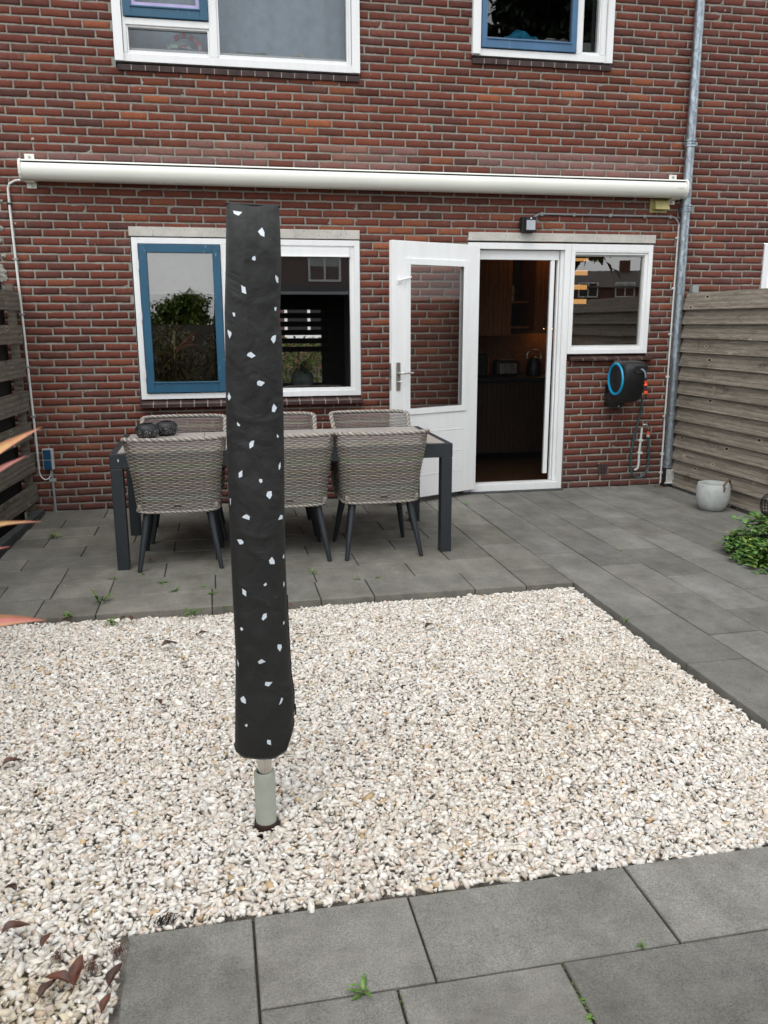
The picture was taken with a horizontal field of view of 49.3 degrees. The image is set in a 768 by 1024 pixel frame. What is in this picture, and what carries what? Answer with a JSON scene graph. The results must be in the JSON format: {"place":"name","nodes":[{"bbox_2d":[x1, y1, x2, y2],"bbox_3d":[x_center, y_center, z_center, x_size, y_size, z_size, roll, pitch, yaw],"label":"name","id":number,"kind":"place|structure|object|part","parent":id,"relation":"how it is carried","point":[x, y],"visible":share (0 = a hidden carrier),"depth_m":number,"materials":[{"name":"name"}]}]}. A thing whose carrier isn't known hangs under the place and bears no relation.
{"place":"outdoors","nodes":[
{"label":"outdoors","id":0,"kind":"place"},
{"bbox_2d":[0,369,321,539],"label":"ground","id":1,"kind":"structure","parent":0,"point":[319,373],"depth_m":25.84,"materials":[{"name":"soil"}]},
{"bbox_2d":[282,336,321,382],"bbox_3d":[-1.676,-2.627,15.791,4.165,1.412,0.971,-3,13,-11],"label":"garden hedge","id":2,"kind":"object","parent":1,"relation":"on","point":[287,360],"visible":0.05,"depth_m":15.65,"materials":[{"name":"green plant"}]},
{"bbox_2d":[0,0,694,518],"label":"brick house","id":3,"kind":"structure","parent":1,"relation":"on","point":[116,350],"depth_m":6.98,"materials":[{"name":"brick"}]},
{"bbox_2d":[6,179,50,479],"bbox_3d":[-2.825,-1.408,6.671,0.156,2.347,0.042,0,13,2],"label":"cable conduit","id":4,"kind":"object","parent":3,"relation":"attached to","point":[15,258],"visible":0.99,"depth_m":6.64,"materials":[{"name":"white paint"}]},
{"bbox_2d":[42,448,56,511],"bbox_3d":[-2.763,-0.258,6.934,0.087,0.536,0.059,-3,13,-11],"label":"outdoor socket","id":5,"kind":"object","parent":3,"relation":"attached to","point":[48,458],"visible":1,"depth_m":6.88,"materials":[{"name":"blue plastic"}]},
{"bbox_2d":[111,0,359,81],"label":"window","id":6,"kind":"structure","parent":3,"relation":"in","point":[127,15],"depth_m":6.48,"materials":[{"name":"white paint"}]},
{"bbox_2d":[129,0,344,59],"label":"net curtain","id":7,"kind":"object","parent":3,"relation":"hanging from","point":[311,28],"depth_m":7.00,"materials":[{"name":"white fabric"}]},
{"bbox_2d":[130,237,362,407],"bbox_3d":[-1.114,-1.579,7.010,1.868,1.360,0.164,-3,13,-11],"label":"window","id":8,"kind":"structure","parent":3,"relation":"in","point":[154,394],"depth_m":6.97,"materials":[{"name":"white paint"}]},
{"bbox_2d":[280,295,327,351],"bbox_3d":[-1.301,-2.951,12.717,0.900,1.020,0.030,-3,13,-11],"label":"striped blind","id":9,"kind":"object","parent":3,"relation":"hanging from","point":[303,302],"visible":0.52,"depth_m":12.74,"materials":[{"name":"fabric"}]},
{"bbox_2d":[289,356,320,386],"bbox_3d":[-0.718,-1.238,7.383,0.222,0.263,0.236,10,16,38],"label":"vase","id":10,"kind":"object","parent":3,"relation":"on","point":[301,376],"visible":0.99,"depth_m":7.33,"materials":[{"name":"grey"}]},
{"bbox_2d":[281,257,347,294],"bbox_3d":[-0.783,-1.988,7.056,0.972,0.302,0.018,-3,13,-11],"label":"roller blind","id":11,"kind":"object","parent":3,"relation":"attached to","point":[313,276],"visible":0.56,"depth_m":7.09,"materials":[{"name":"fabric"}]},
{"bbox_2d":[17,154,689,204],"bbox_3d":[-0.052,-2.727,6.870,5.517,0.250,0.177,-3,13,-11],"label":"awning","id":12,"kind":"object","parent":3,"relation":"attached to","point":[32,171],"visible":1,"depth_m":6.74,"materials":[{"name":"beige metal"}]},
{"bbox_2d":[389,240,479,496],"bbox_3d":[0.447,-1.186,7.146,0.931,2.128,0.118,-9,16,-35],"label":"door","id":13,"kind":"structure","parent":3,"relation":"in","point":[456,424],"depth_m":7.18,"materials":[{"name":"white paint"}]},
{"bbox_2d":[468,241,512,335],"bbox_3d":[0.905,-2.508,9.312,0.900,1.075,0.565,-3,13,-11],"label":"kitchen cabinet","id":14,"kind":"object","parent":3,"relation":"attached to","point":[495,293],"visible":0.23,"depth_m":9.12,"materials":[{"name":"brown wood"}]},
{"bbox_3d":[0.959,-2.451,9.048,0.879,1.050,0.015,-3,13,-11],"label":"door","id":15,"kind":"part","parent":14,"relation":"part of","materials":[{"name":"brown wood"}]},
{"bbox_2d":[476,373,551,453],"bbox_3d":[1.232,-1.133,9.598,2.000,0.835,0.760,-3,13,-11],"label":"kitchen counter","id":16,"kind":"object","parent":3,"relation":"on","point":[510,414],"visible":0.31,"depth_m":9.32,"materials":[{"name":"black wood"}]},
{"bbox_2d":[477,353,488,376],"bbox_3d":[1.028,-1.655,9.431,0.226,0.253,0.255,-3,13,-11],"label":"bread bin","id":17,"kind":"object","parent":16,"relation":"on","point":[482,365],"visible":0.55,"depth_m":9.32,"materials":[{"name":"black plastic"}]},
{"bbox_2d":[492,359,518,375],"bbox_3d":[1.373,-1.627,9.436,0.280,0.179,0.192,-3,13,-11],"label":"toaster","id":18,"kind":"object","parent":16,"relation":"on","point":[505,367],"visible":1,"depth_m":9.35,"materials":[{"name":"black plastic"}]},
{"bbox_2d":[526,349,541,375],"bbox_3d":[1.706,-1.704,9.536,0.185,0.300,0.180,-3,13,-11],"label":"kettle","id":19,"kind":"object","parent":16,"relation":"on","point":[533,365],"visible":1,"depth_m":9.48,"materials":[{"name":"black metal"}]},
{"bbox_2d":[511,301,528,327],"bbox_3d":[1.474,-2.265,9.622,0.290,0.300,0.300,-3,13,-11],"label":"wall shelf","id":20,"kind":"object","parent":3,"relation":"attached to","point":[516,302],"depth_m":9.51,"materials":[{"name":"brown wood"}]},
{"bbox_2d":[512,285,514,300],"bbox_3d":[1.466,-2.491,9.528,0.044,0.180,0.043,-3,13,-11],"label":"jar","id":21,"kind":"object","parent":20,"relation":"on","point":[513,293],"visible":0.65,"depth_m":9.51,"materials":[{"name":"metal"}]},
{"bbox_2d":[519,216,536,232],"bbox_3d":[1.249,-2.484,7.233,0.125,0.124,0.109,-3,13,-11],"label":"wall lamp","id":22,"kind":"object","parent":3,"relation":"attached to","point":[527,224],"visible":1,"depth_m":7.20,"materials":[{"name":"black plastic"}]},
{"bbox_2d":[471,0,615,70],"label":"window","id":23,"kind":"structure","parent":3,"relation":"in","point":[485,50],"depth_m":6.99,"materials":[{"name":"white paint"}]},
{"bbox_2d":[520,242,574,330],"bbox_3d":[1.876,-2.590,9.546,0.480,1.025,0.465,-3,13,-11],"label":"kitchen cabinet","id":24,"kind":"object","parent":3,"relation":"attached to","point":[534,290],"visible":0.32,"depth_m":9.38,"materials":[{"name":"brown wood"}]},
{"bbox_3d":[1.922,-2.537,9.332,0.463,1.015,0.015,-3,13,-11],"label":"door","id":25,"kind":"part","parent":24,"relation":"part of","materials":[{"name":"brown wood"}]},
{"bbox_2d":[573,256,587,314],"bbox_3d":[1.804,-2.155,7.842,0.205,0.600,0.018,-3,13,-11],"label":"day night blind","id":26,"kind":"object","parent":3,"relation":"hanging from","point":[580,287],"visible":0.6,"depth_m":7.85,"materials":[{"name":"fabric"}]},
{"bbox_2d":[590,0,595,50],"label":"curtain","id":27,"kind":"object","parent":3,"relation":"hanging from","point":[592,24],"visible":1,"depth_m":7.14,"materials":[{"name":"fabric"}]},
{"bbox_2d":[533,212,679,483],"bbox_3d":[1.990,-1.436,7.666,1.402,2.454,0.025,-3,13,-11],"label":"cable conduit","id":28,"kind":"object","parent":3,"relation":"attached to","point":[672,288],"visible":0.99,"depth_m":7.62,"materials":[{"name":"grey plastic"}]},
{"bbox_2d":[567,244,653,360],"bbox_3d":[2.063,-1.896,7.604,0.827,1.017,0.144,-3,13,-11],"label":"window","id":29,"kind":"structure","parent":3,"relation":"in","point":[645,252],"depth_m":7.62,"materials":[{"name":"white paint"}]},
{"bbox_2d":[604,360,649,478],"bbox_3d":[2.310,-0.812,7.632,0.514,1.120,0.486,-3,13,-11],"label":"hose reel","id":30,"kind":"object","parent":3,"relation":"attached to","point":[627,381],"visible":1,"depth_m":7.43,"materials":[{"name":"black plastic"}]},
{"bbox_2d":[634,421,649,470],"bbox_3d":[2.446,-0.624,7.931,0.124,0.478,0.046,3,13,12],"label":"garden tap","id":31,"kind":"object","parent":3,"relation":"attached to","point":[640,440],"visible":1,"depth_m":7.91,"materials":[{"name":"silver metal"}]},
{"bbox_2d":[649,199,669,212],"bbox_3d":[2.457,-2.724,7.441,0.165,0.118,0.084,-3,13,-11],"label":"vent hood","id":32,"kind":"object","parent":3,"relation":"attached to","point":[659,205],"visible":1,"depth_m":7.43,"materials":[{"name":"plastic"}]},
{"bbox_2d":[659,0,704,486],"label":"downpipe","id":33,"kind":"object","parent":3,"relation":"attached to","point":[689,144],"visible":0.99,"depth_m":7.51,"materials":[{"name":"metal"}]},
{"bbox_2d":[669,0,767,481],"bbox_3d":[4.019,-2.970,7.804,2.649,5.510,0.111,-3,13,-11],"label":"brick house","id":34,"kind":"structure","parent":1,"relation":"on","point":[728,238],"depth_m":7.51,"materials":[{"name":"red brick"}]},
{"bbox_2d":[689,285,698,292],"bbox_3d":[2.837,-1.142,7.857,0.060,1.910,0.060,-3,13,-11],"label":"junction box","id":35,"kind":"object","parent":34,"relation":"attached to","point":[693,288],"visible":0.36,"depth_m":7.63,"materials":[{"name":"white plastic"}]},
{"bbox_2d":[760,244,767,288],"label":"window","id":36,"kind":"structure","parent":34,"relation":"in","point":[764,274],"depth_m":7.81,"materials":[{"name":"white paint"}]},
{"bbox_2d":[671,288,767,518],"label":"wooden fence","id":37,"kind":"object","parent":1,"relation":"on","point":[721,428],"visible":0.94,"depth_m":7.13,"materials":[{"name":"grey wood"}]},
{"bbox_2d":[164,33,202,51],"bbox_3d":[-1.592,-3.714,6.649,0.384,0.153,0.140,-3,13,-11],"label":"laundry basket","id":38,"kind":"object","parent":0,"point":[177,45],"visible":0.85,"depth_m":6.62,"materials":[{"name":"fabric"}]},
{"bbox_2d":[235,51,267,54],"bbox_3d":[-1.060,-3.671,6.711,0.280,0.030,0.080,-3,13,-11],"label":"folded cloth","id":39,"kind":"object","parent":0,"point":[242,52],"visible":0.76,"depth_m":6.68,"materials":[{"name":"grey fabric"}]},
{"bbox_2d":[287,54,312,57],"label":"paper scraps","id":40,"kind":"object","parent":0,"point":[298,55],"visible":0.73,"depth_m":6.75,"materials":[{"name":"grey paper"}]},
{"bbox_2d":[280,310,321,369],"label":"row house","id":41,"kind":"structure","parent":0,"point":[300,328],"depth_m":29.31,"materials":[{"name":"white paint"}]},
{"bbox_2d":[284,310,320,337],"bbox_3d":[-2.629,-6.744,29.280,1.700,1.300,0.070,-3,13,-11],"label":"window","id":42,"kind":"structure","parent":41,"relation":"in","point":[285,311],"depth_m":29.27,"materials":[{"name":"white paint"}]},
{"bbox_2d":[0,587,767,1023],"bbox_3d":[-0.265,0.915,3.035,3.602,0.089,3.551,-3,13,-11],"label":"gravel","id":43,"kind":"structure","parent":0,"point":[492,631],"depth_m":2.98,"materials":[{"name":"white gravel"}]},
{"bbox_2d":[0,757,23,766],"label":"dry leaf","id":44,"kind":"object","parent":43,"relation":"on","point":[7,759],"visible":1,"depth_m":2.97,"materials":[{"name":"brown plant"}]},
{"bbox_2d":[7,883,18,891],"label":"dry leaf","id":45,"kind":"object","parent":43,"relation":"on","point":[13,886],"visible":1,"depth_m":2.31,"materials":[{"name":"brown plant"}]},
{"bbox_2d":[0,920,29,934],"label":"dry leaf","id":46,"kind":"object","parent":43,"relation":"on","point":[12,924],"visible":1,"depth_m":2.15,"materials":[{"name":"brown plant"}]},
{"bbox_2d":[0,281,38,537],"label":"wooden fence","id":47,"kind":"object","parent":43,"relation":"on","point":[16,501],"visible":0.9,"depth_m":6.50,"materials":[{"name":"grey wood"}]},
{"bbox_2d":[0,427,43,626],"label":"cordyline","id":48,"kind":"object","parent":43,"relation":"on","point":[5,620],"visible":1,"depth_m":0.98,"materials":[{"name":"orange plant"}]},
{"bbox_2d":[0,509,44,558],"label":"kerb","id":49,"kind":"structure","parent":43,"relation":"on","point":[14,535],"depth_m":6.25,"materials":[{"name":"concrete"}]},
{"bbox_2d":[33,979,56,1003],"bbox_3d":[-0.789,1.115,1.951,0.024,0.022,0.069,7,15,29],"label":"dry leaf","id":50,"kind":"object","parent":43,"relation":"on","point":[43,987],"visible":1,"depth_m":1.95,"materials":[{"name":"brown plant"}]},
{"bbox_2d":[38,932,51,950],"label":"dry leaf","id":51,"kind":"object","parent":43,"relation":"on","point":[44,938],"visible":1,"depth_m":2.10,"materials":[{"name":"brown plant"}]},
{"bbox_2d":[48,948,64,962],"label":"moss clump","id":52,"kind":"object","parent":43,"relation":"on","point":[55,955],"visible":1,"depth_m":2.08,"materials":[{"name":"brown plant"}]},
{"bbox_2d":[44,970,77,984],"bbox_3d":[-0.766,1.106,1.984,0.086,0.024,0.030,3,13,13],"label":"dry leaf","id":53,"kind":"object","parent":43,"relation":"on","point":[62,975],"visible":1,"depth_m":1.99,"materials":[{"name":"brown plant"}]},
{"bbox_2d":[68,954,83,993],"bbox_3d":[-0.733,1.099,1.993,0.033,0.043,0.080,-3,13,-11],"label":"dry leaf","id":54,"kind":"object","parent":43,"relation":"on","point":[75,969],"visible":1,"depth_m":1.99,"materials":[{"name":"brown plant"}]},
{"bbox_2d":[83,957,100,972],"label":"moss clump","id":55,"kind":"object","parent":43,"relation":"on","point":[92,964],"visible":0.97,"depth_m":2.05,"materials":[{"name":"brown plant"}]},
{"bbox_2d":[99,993,110,1016],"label":"dry leaf","id":56,"kind":"object","parent":43,"relation":"on","point":[104,1000],"visible":1,"depth_m":1.91,"materials":[{"name":"brown plant"}]},
{"bbox_2d":[105,616,119,624],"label":"weed","id":57,"kind":"object","parent":43,"relation":"on","point":[110,621],"visible":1,"depth_m":4.42,"materials":[{"name":"green plant"}]},
{"bbox_2d":[104,962,122,992],"bbox_3d":[-0.643,1.105,1.991,0.026,0.029,0.071,4,13,19],"label":"dry leaf","id":58,"kind":"object","parent":43,"relation":"on","point":[112,972],"visible":1,"depth_m":1.99,"materials":[{"name":"brown plant"}]},
{"bbox_2d":[106,939,129,961],"bbox_3d":[-0.670,1.099,2.097,0.056,0.046,0.066,1,13,6],"label":"moss clump","id":59,"kind":"object","parent":43,"relation":"on","point":[116,952],"visible":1,"depth_m":2.10,"materials":[{"name":"brown plant"}]},
{"bbox_2d":[148,912,180,926],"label":"dead sprig","id":60,"kind":"object","parent":43,"relation":"on","point":[160,919],"visible":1,"depth_m":2.20,"materials":[{"name":"brown plant"}]},
{"bbox_2d":[157,640,178,647],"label":"dry leaf","id":61,"kind":"object","parent":43,"relation":"on","point":[166,642],"visible":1,"depth_m":4.06,"materials":[{"name":"plant"}]},
{"bbox_2d":[181,607,201,617],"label":"weed","id":62,"kind":"object","parent":43,"relation":"on","point":[194,613],"visible":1,"depth_m":4.56,"materials":[{"name":"green plant"}]},
{"bbox_2d":[224,202,296,838],"bbox_3d":[-0.369,0.091,2.453,0.193,1.889,0.124,-3,13,-11],"label":"rotary dryer","id":63,"kind":"object","parent":43,"relation":"on","point":[265,707],"visible":1,"depth_m":2.37,"materials":[{"name":"fabric"}]},
{"bbox_2d":[0,485,767,1023],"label":"paving","id":64,"kind":"structure","parent":0,"point":[666,577],"depth_m":2.37,"materials":[{"name":"grey concrete"}]},
{"bbox_2d":[91,589,114,601],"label":"weed","id":65,"kind":"object","parent":64,"relation":"on","point":[99,598],"visible":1,"depth_m":4.74,"materials":[{"name":"green plant"}]},
{"bbox_2d":[120,435,225,572],"bbox_3d":[-1.337,-0.094,5.464,0.642,0.864,0.621,-3,13,-10],"label":"wicker chair","id":66,"kind":"object","parent":64,"relation":"on","point":[183,496],"visible":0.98,"depth_m":5.23,"materials":[{"name":"grey wicker"}]},
{"bbox_2d":[140,414,226,543],"bbox_3d":[-1.466,-0.266,6.224,0.642,0.864,0.621,-3,13,-12],"label":"wicker chair","id":67,"kind":"object","parent":64,"relation":"on","point":[156,518],"visible":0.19,"depth_m":6.35,"materials":[{"name":"grey wicker"}]},
{"bbox_2d":[109,426,452,569],"bbox_3d":[-0.716,-0.150,5.938,2.205,0.750,0.986,-3,13,-11],"label":"garden table","id":68,"kind":"object","parent":64,"relation":"on","point":[440,448],"visible":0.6,"depth_m":5.61,"materials":[{"name":"grey metal"}]},
{"bbox_2d":[135,423,158,438],"bbox_3d":[-1.666,-0.572,5.891,0.164,0.100,0.164,-3,13,-11],"label":"candle bowl","id":69,"kind":"object","parent":68,"relation":"on","point":[146,430],"visible":0.96,"depth_m":5.83,"materials":[{"name":"grey stone"}]},
{"bbox_2d":[156,421,177,435],"bbox_3d":[-1.565,-0.603,6.025,0.160,0.100,0.160,-3,13,-11],"label":"candle bowl","id":70,"kind":"object","parent":68,"relation":"on","point":[168,428],"visible":0.92,"depth_m":5.97,"materials":[{"name":"grey stone"}]},
{"bbox_2d":[284,411,317,535],"bbox_3d":[-0.806,-0.298,6.353,0.642,0.864,0.621,-3,13,-11],"label":"wicker chair","id":71,"kind":"object","parent":64,"relation":"on","point":[313,422],"visible":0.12,"depth_m":6.54,"materials":[{"name":"grey wicker"}]},
{"bbox_2d":[284,431,335,561],"bbox_3d":[-0.655,-0.128,5.600,0.642,0.864,0.621,-3,13,-12],"label":"wicker chair","id":72,"kind":"object","parent":64,"relation":"on","point":[311,492],"visible":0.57,"depth_m":5.38,"materials":[{"name":"grey wicker"}]},
{"bbox_2d":[94,511,590,1020],"bbox_3d":[-0.198,0.587,4.377,3.548,0.008,5.543,-3,13,-11],"label":"joint moss","id":73,"kind":"object","parent":64,"relation":"on","point":[562,965],"visible":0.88,"depth_m":1.97,"materials":[{"name":"green plant"}]},
{"bbox_2d":[346,972,372,1000],"bbox_3d":[-0.061,1.123,1.972,0.060,0.030,0.085,-3,13,-11],"label":"weed","id":74,"kind":"object","parent":64,"relation":"on","point":[363,984],"visible":1,"depth_m":1.97,"materials":[{"name":"green plant"}]},
{"bbox_2d":[329,409,412,532],"bbox_3d":[-0.081,-0.333,6.495,0.642,0.864,0.621,-3,13,-11],"label":"wicker chair","id":75,"kind":"object","parent":64,"relation":"on","point":[377,421],"visible":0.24,"depth_m":6.65,"materials":[{"name":"grey wicker"}]},
{"bbox_2d":[330,429,429,560],"bbox_3d":[-0.048,-0.156,5.716,0.642,0.864,0.620,-3,13,-12],"label":"wicker chair","id":76,"kind":"object","parent":64,"relation":"on","point":[398,489],"visible":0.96,"depth_m":5.49,"materials":[{"name":"grey wicker"}]},
{"bbox_2d":[585,1013,595,1022],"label":"weed","id":77,"kind":"object","parent":64,"relation":"on","point":[589,1016],"visible":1,"depth_m":1.90,"materials":[{"name":"green plant"}]},
{"bbox_2d":[636,941,647,949],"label":"weed","id":78,"kind":"object","parent":64,"relation":"on","point":[642,944],"visible":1,"depth_m":2.12,"materials":[{"name":"green plant"}]},
{"bbox_2d":[696,479,732,511],"bbox_3d":[2.742,-0.156,6.967,0.270,0.281,0.281,-3,13,-11],"label":"plant pot","id":79,"kind":"object","parent":64,"relation":"on","point":[712,496],"visible":1,"depth_m":6.88,"materials":[{"name":"concrete"}]},
{"bbox_2d":[717,511,767,574],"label":"plant","id":80,"kind":"object","parent":64,"relation":"on","point":[753,546],"visible":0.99,"depth_m":5.55,"materials":[{"name":"plant"}]},
{"bbox_2d":[760,493,767,525],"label":"wire lantern","id":81,"kind":"object","parent":80,"relation":"on","point":[764,497],"visible":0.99,"depth_m":5.69,"materials":[{"name":"black metal"}]},
{"bbox_2d":[504,30,537,39],"bbox_3d":[1.155,-4.034,7.086,0.330,0.076,0.080,-3,13,-11],"label":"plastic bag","id":82,"kind":"object","parent":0,"point":[520,34],"visible":0.62,"depth_m":7.05,"materials":[{"name":"blue plastic"}]},
{"bbox_2d":[544,38,568,41],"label":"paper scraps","id":83,"kind":"object","parent":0,"point":[553,39],"visible":0.4,"depth_m":7.12,"materials":[{"name":"grey paper"}]}
]}

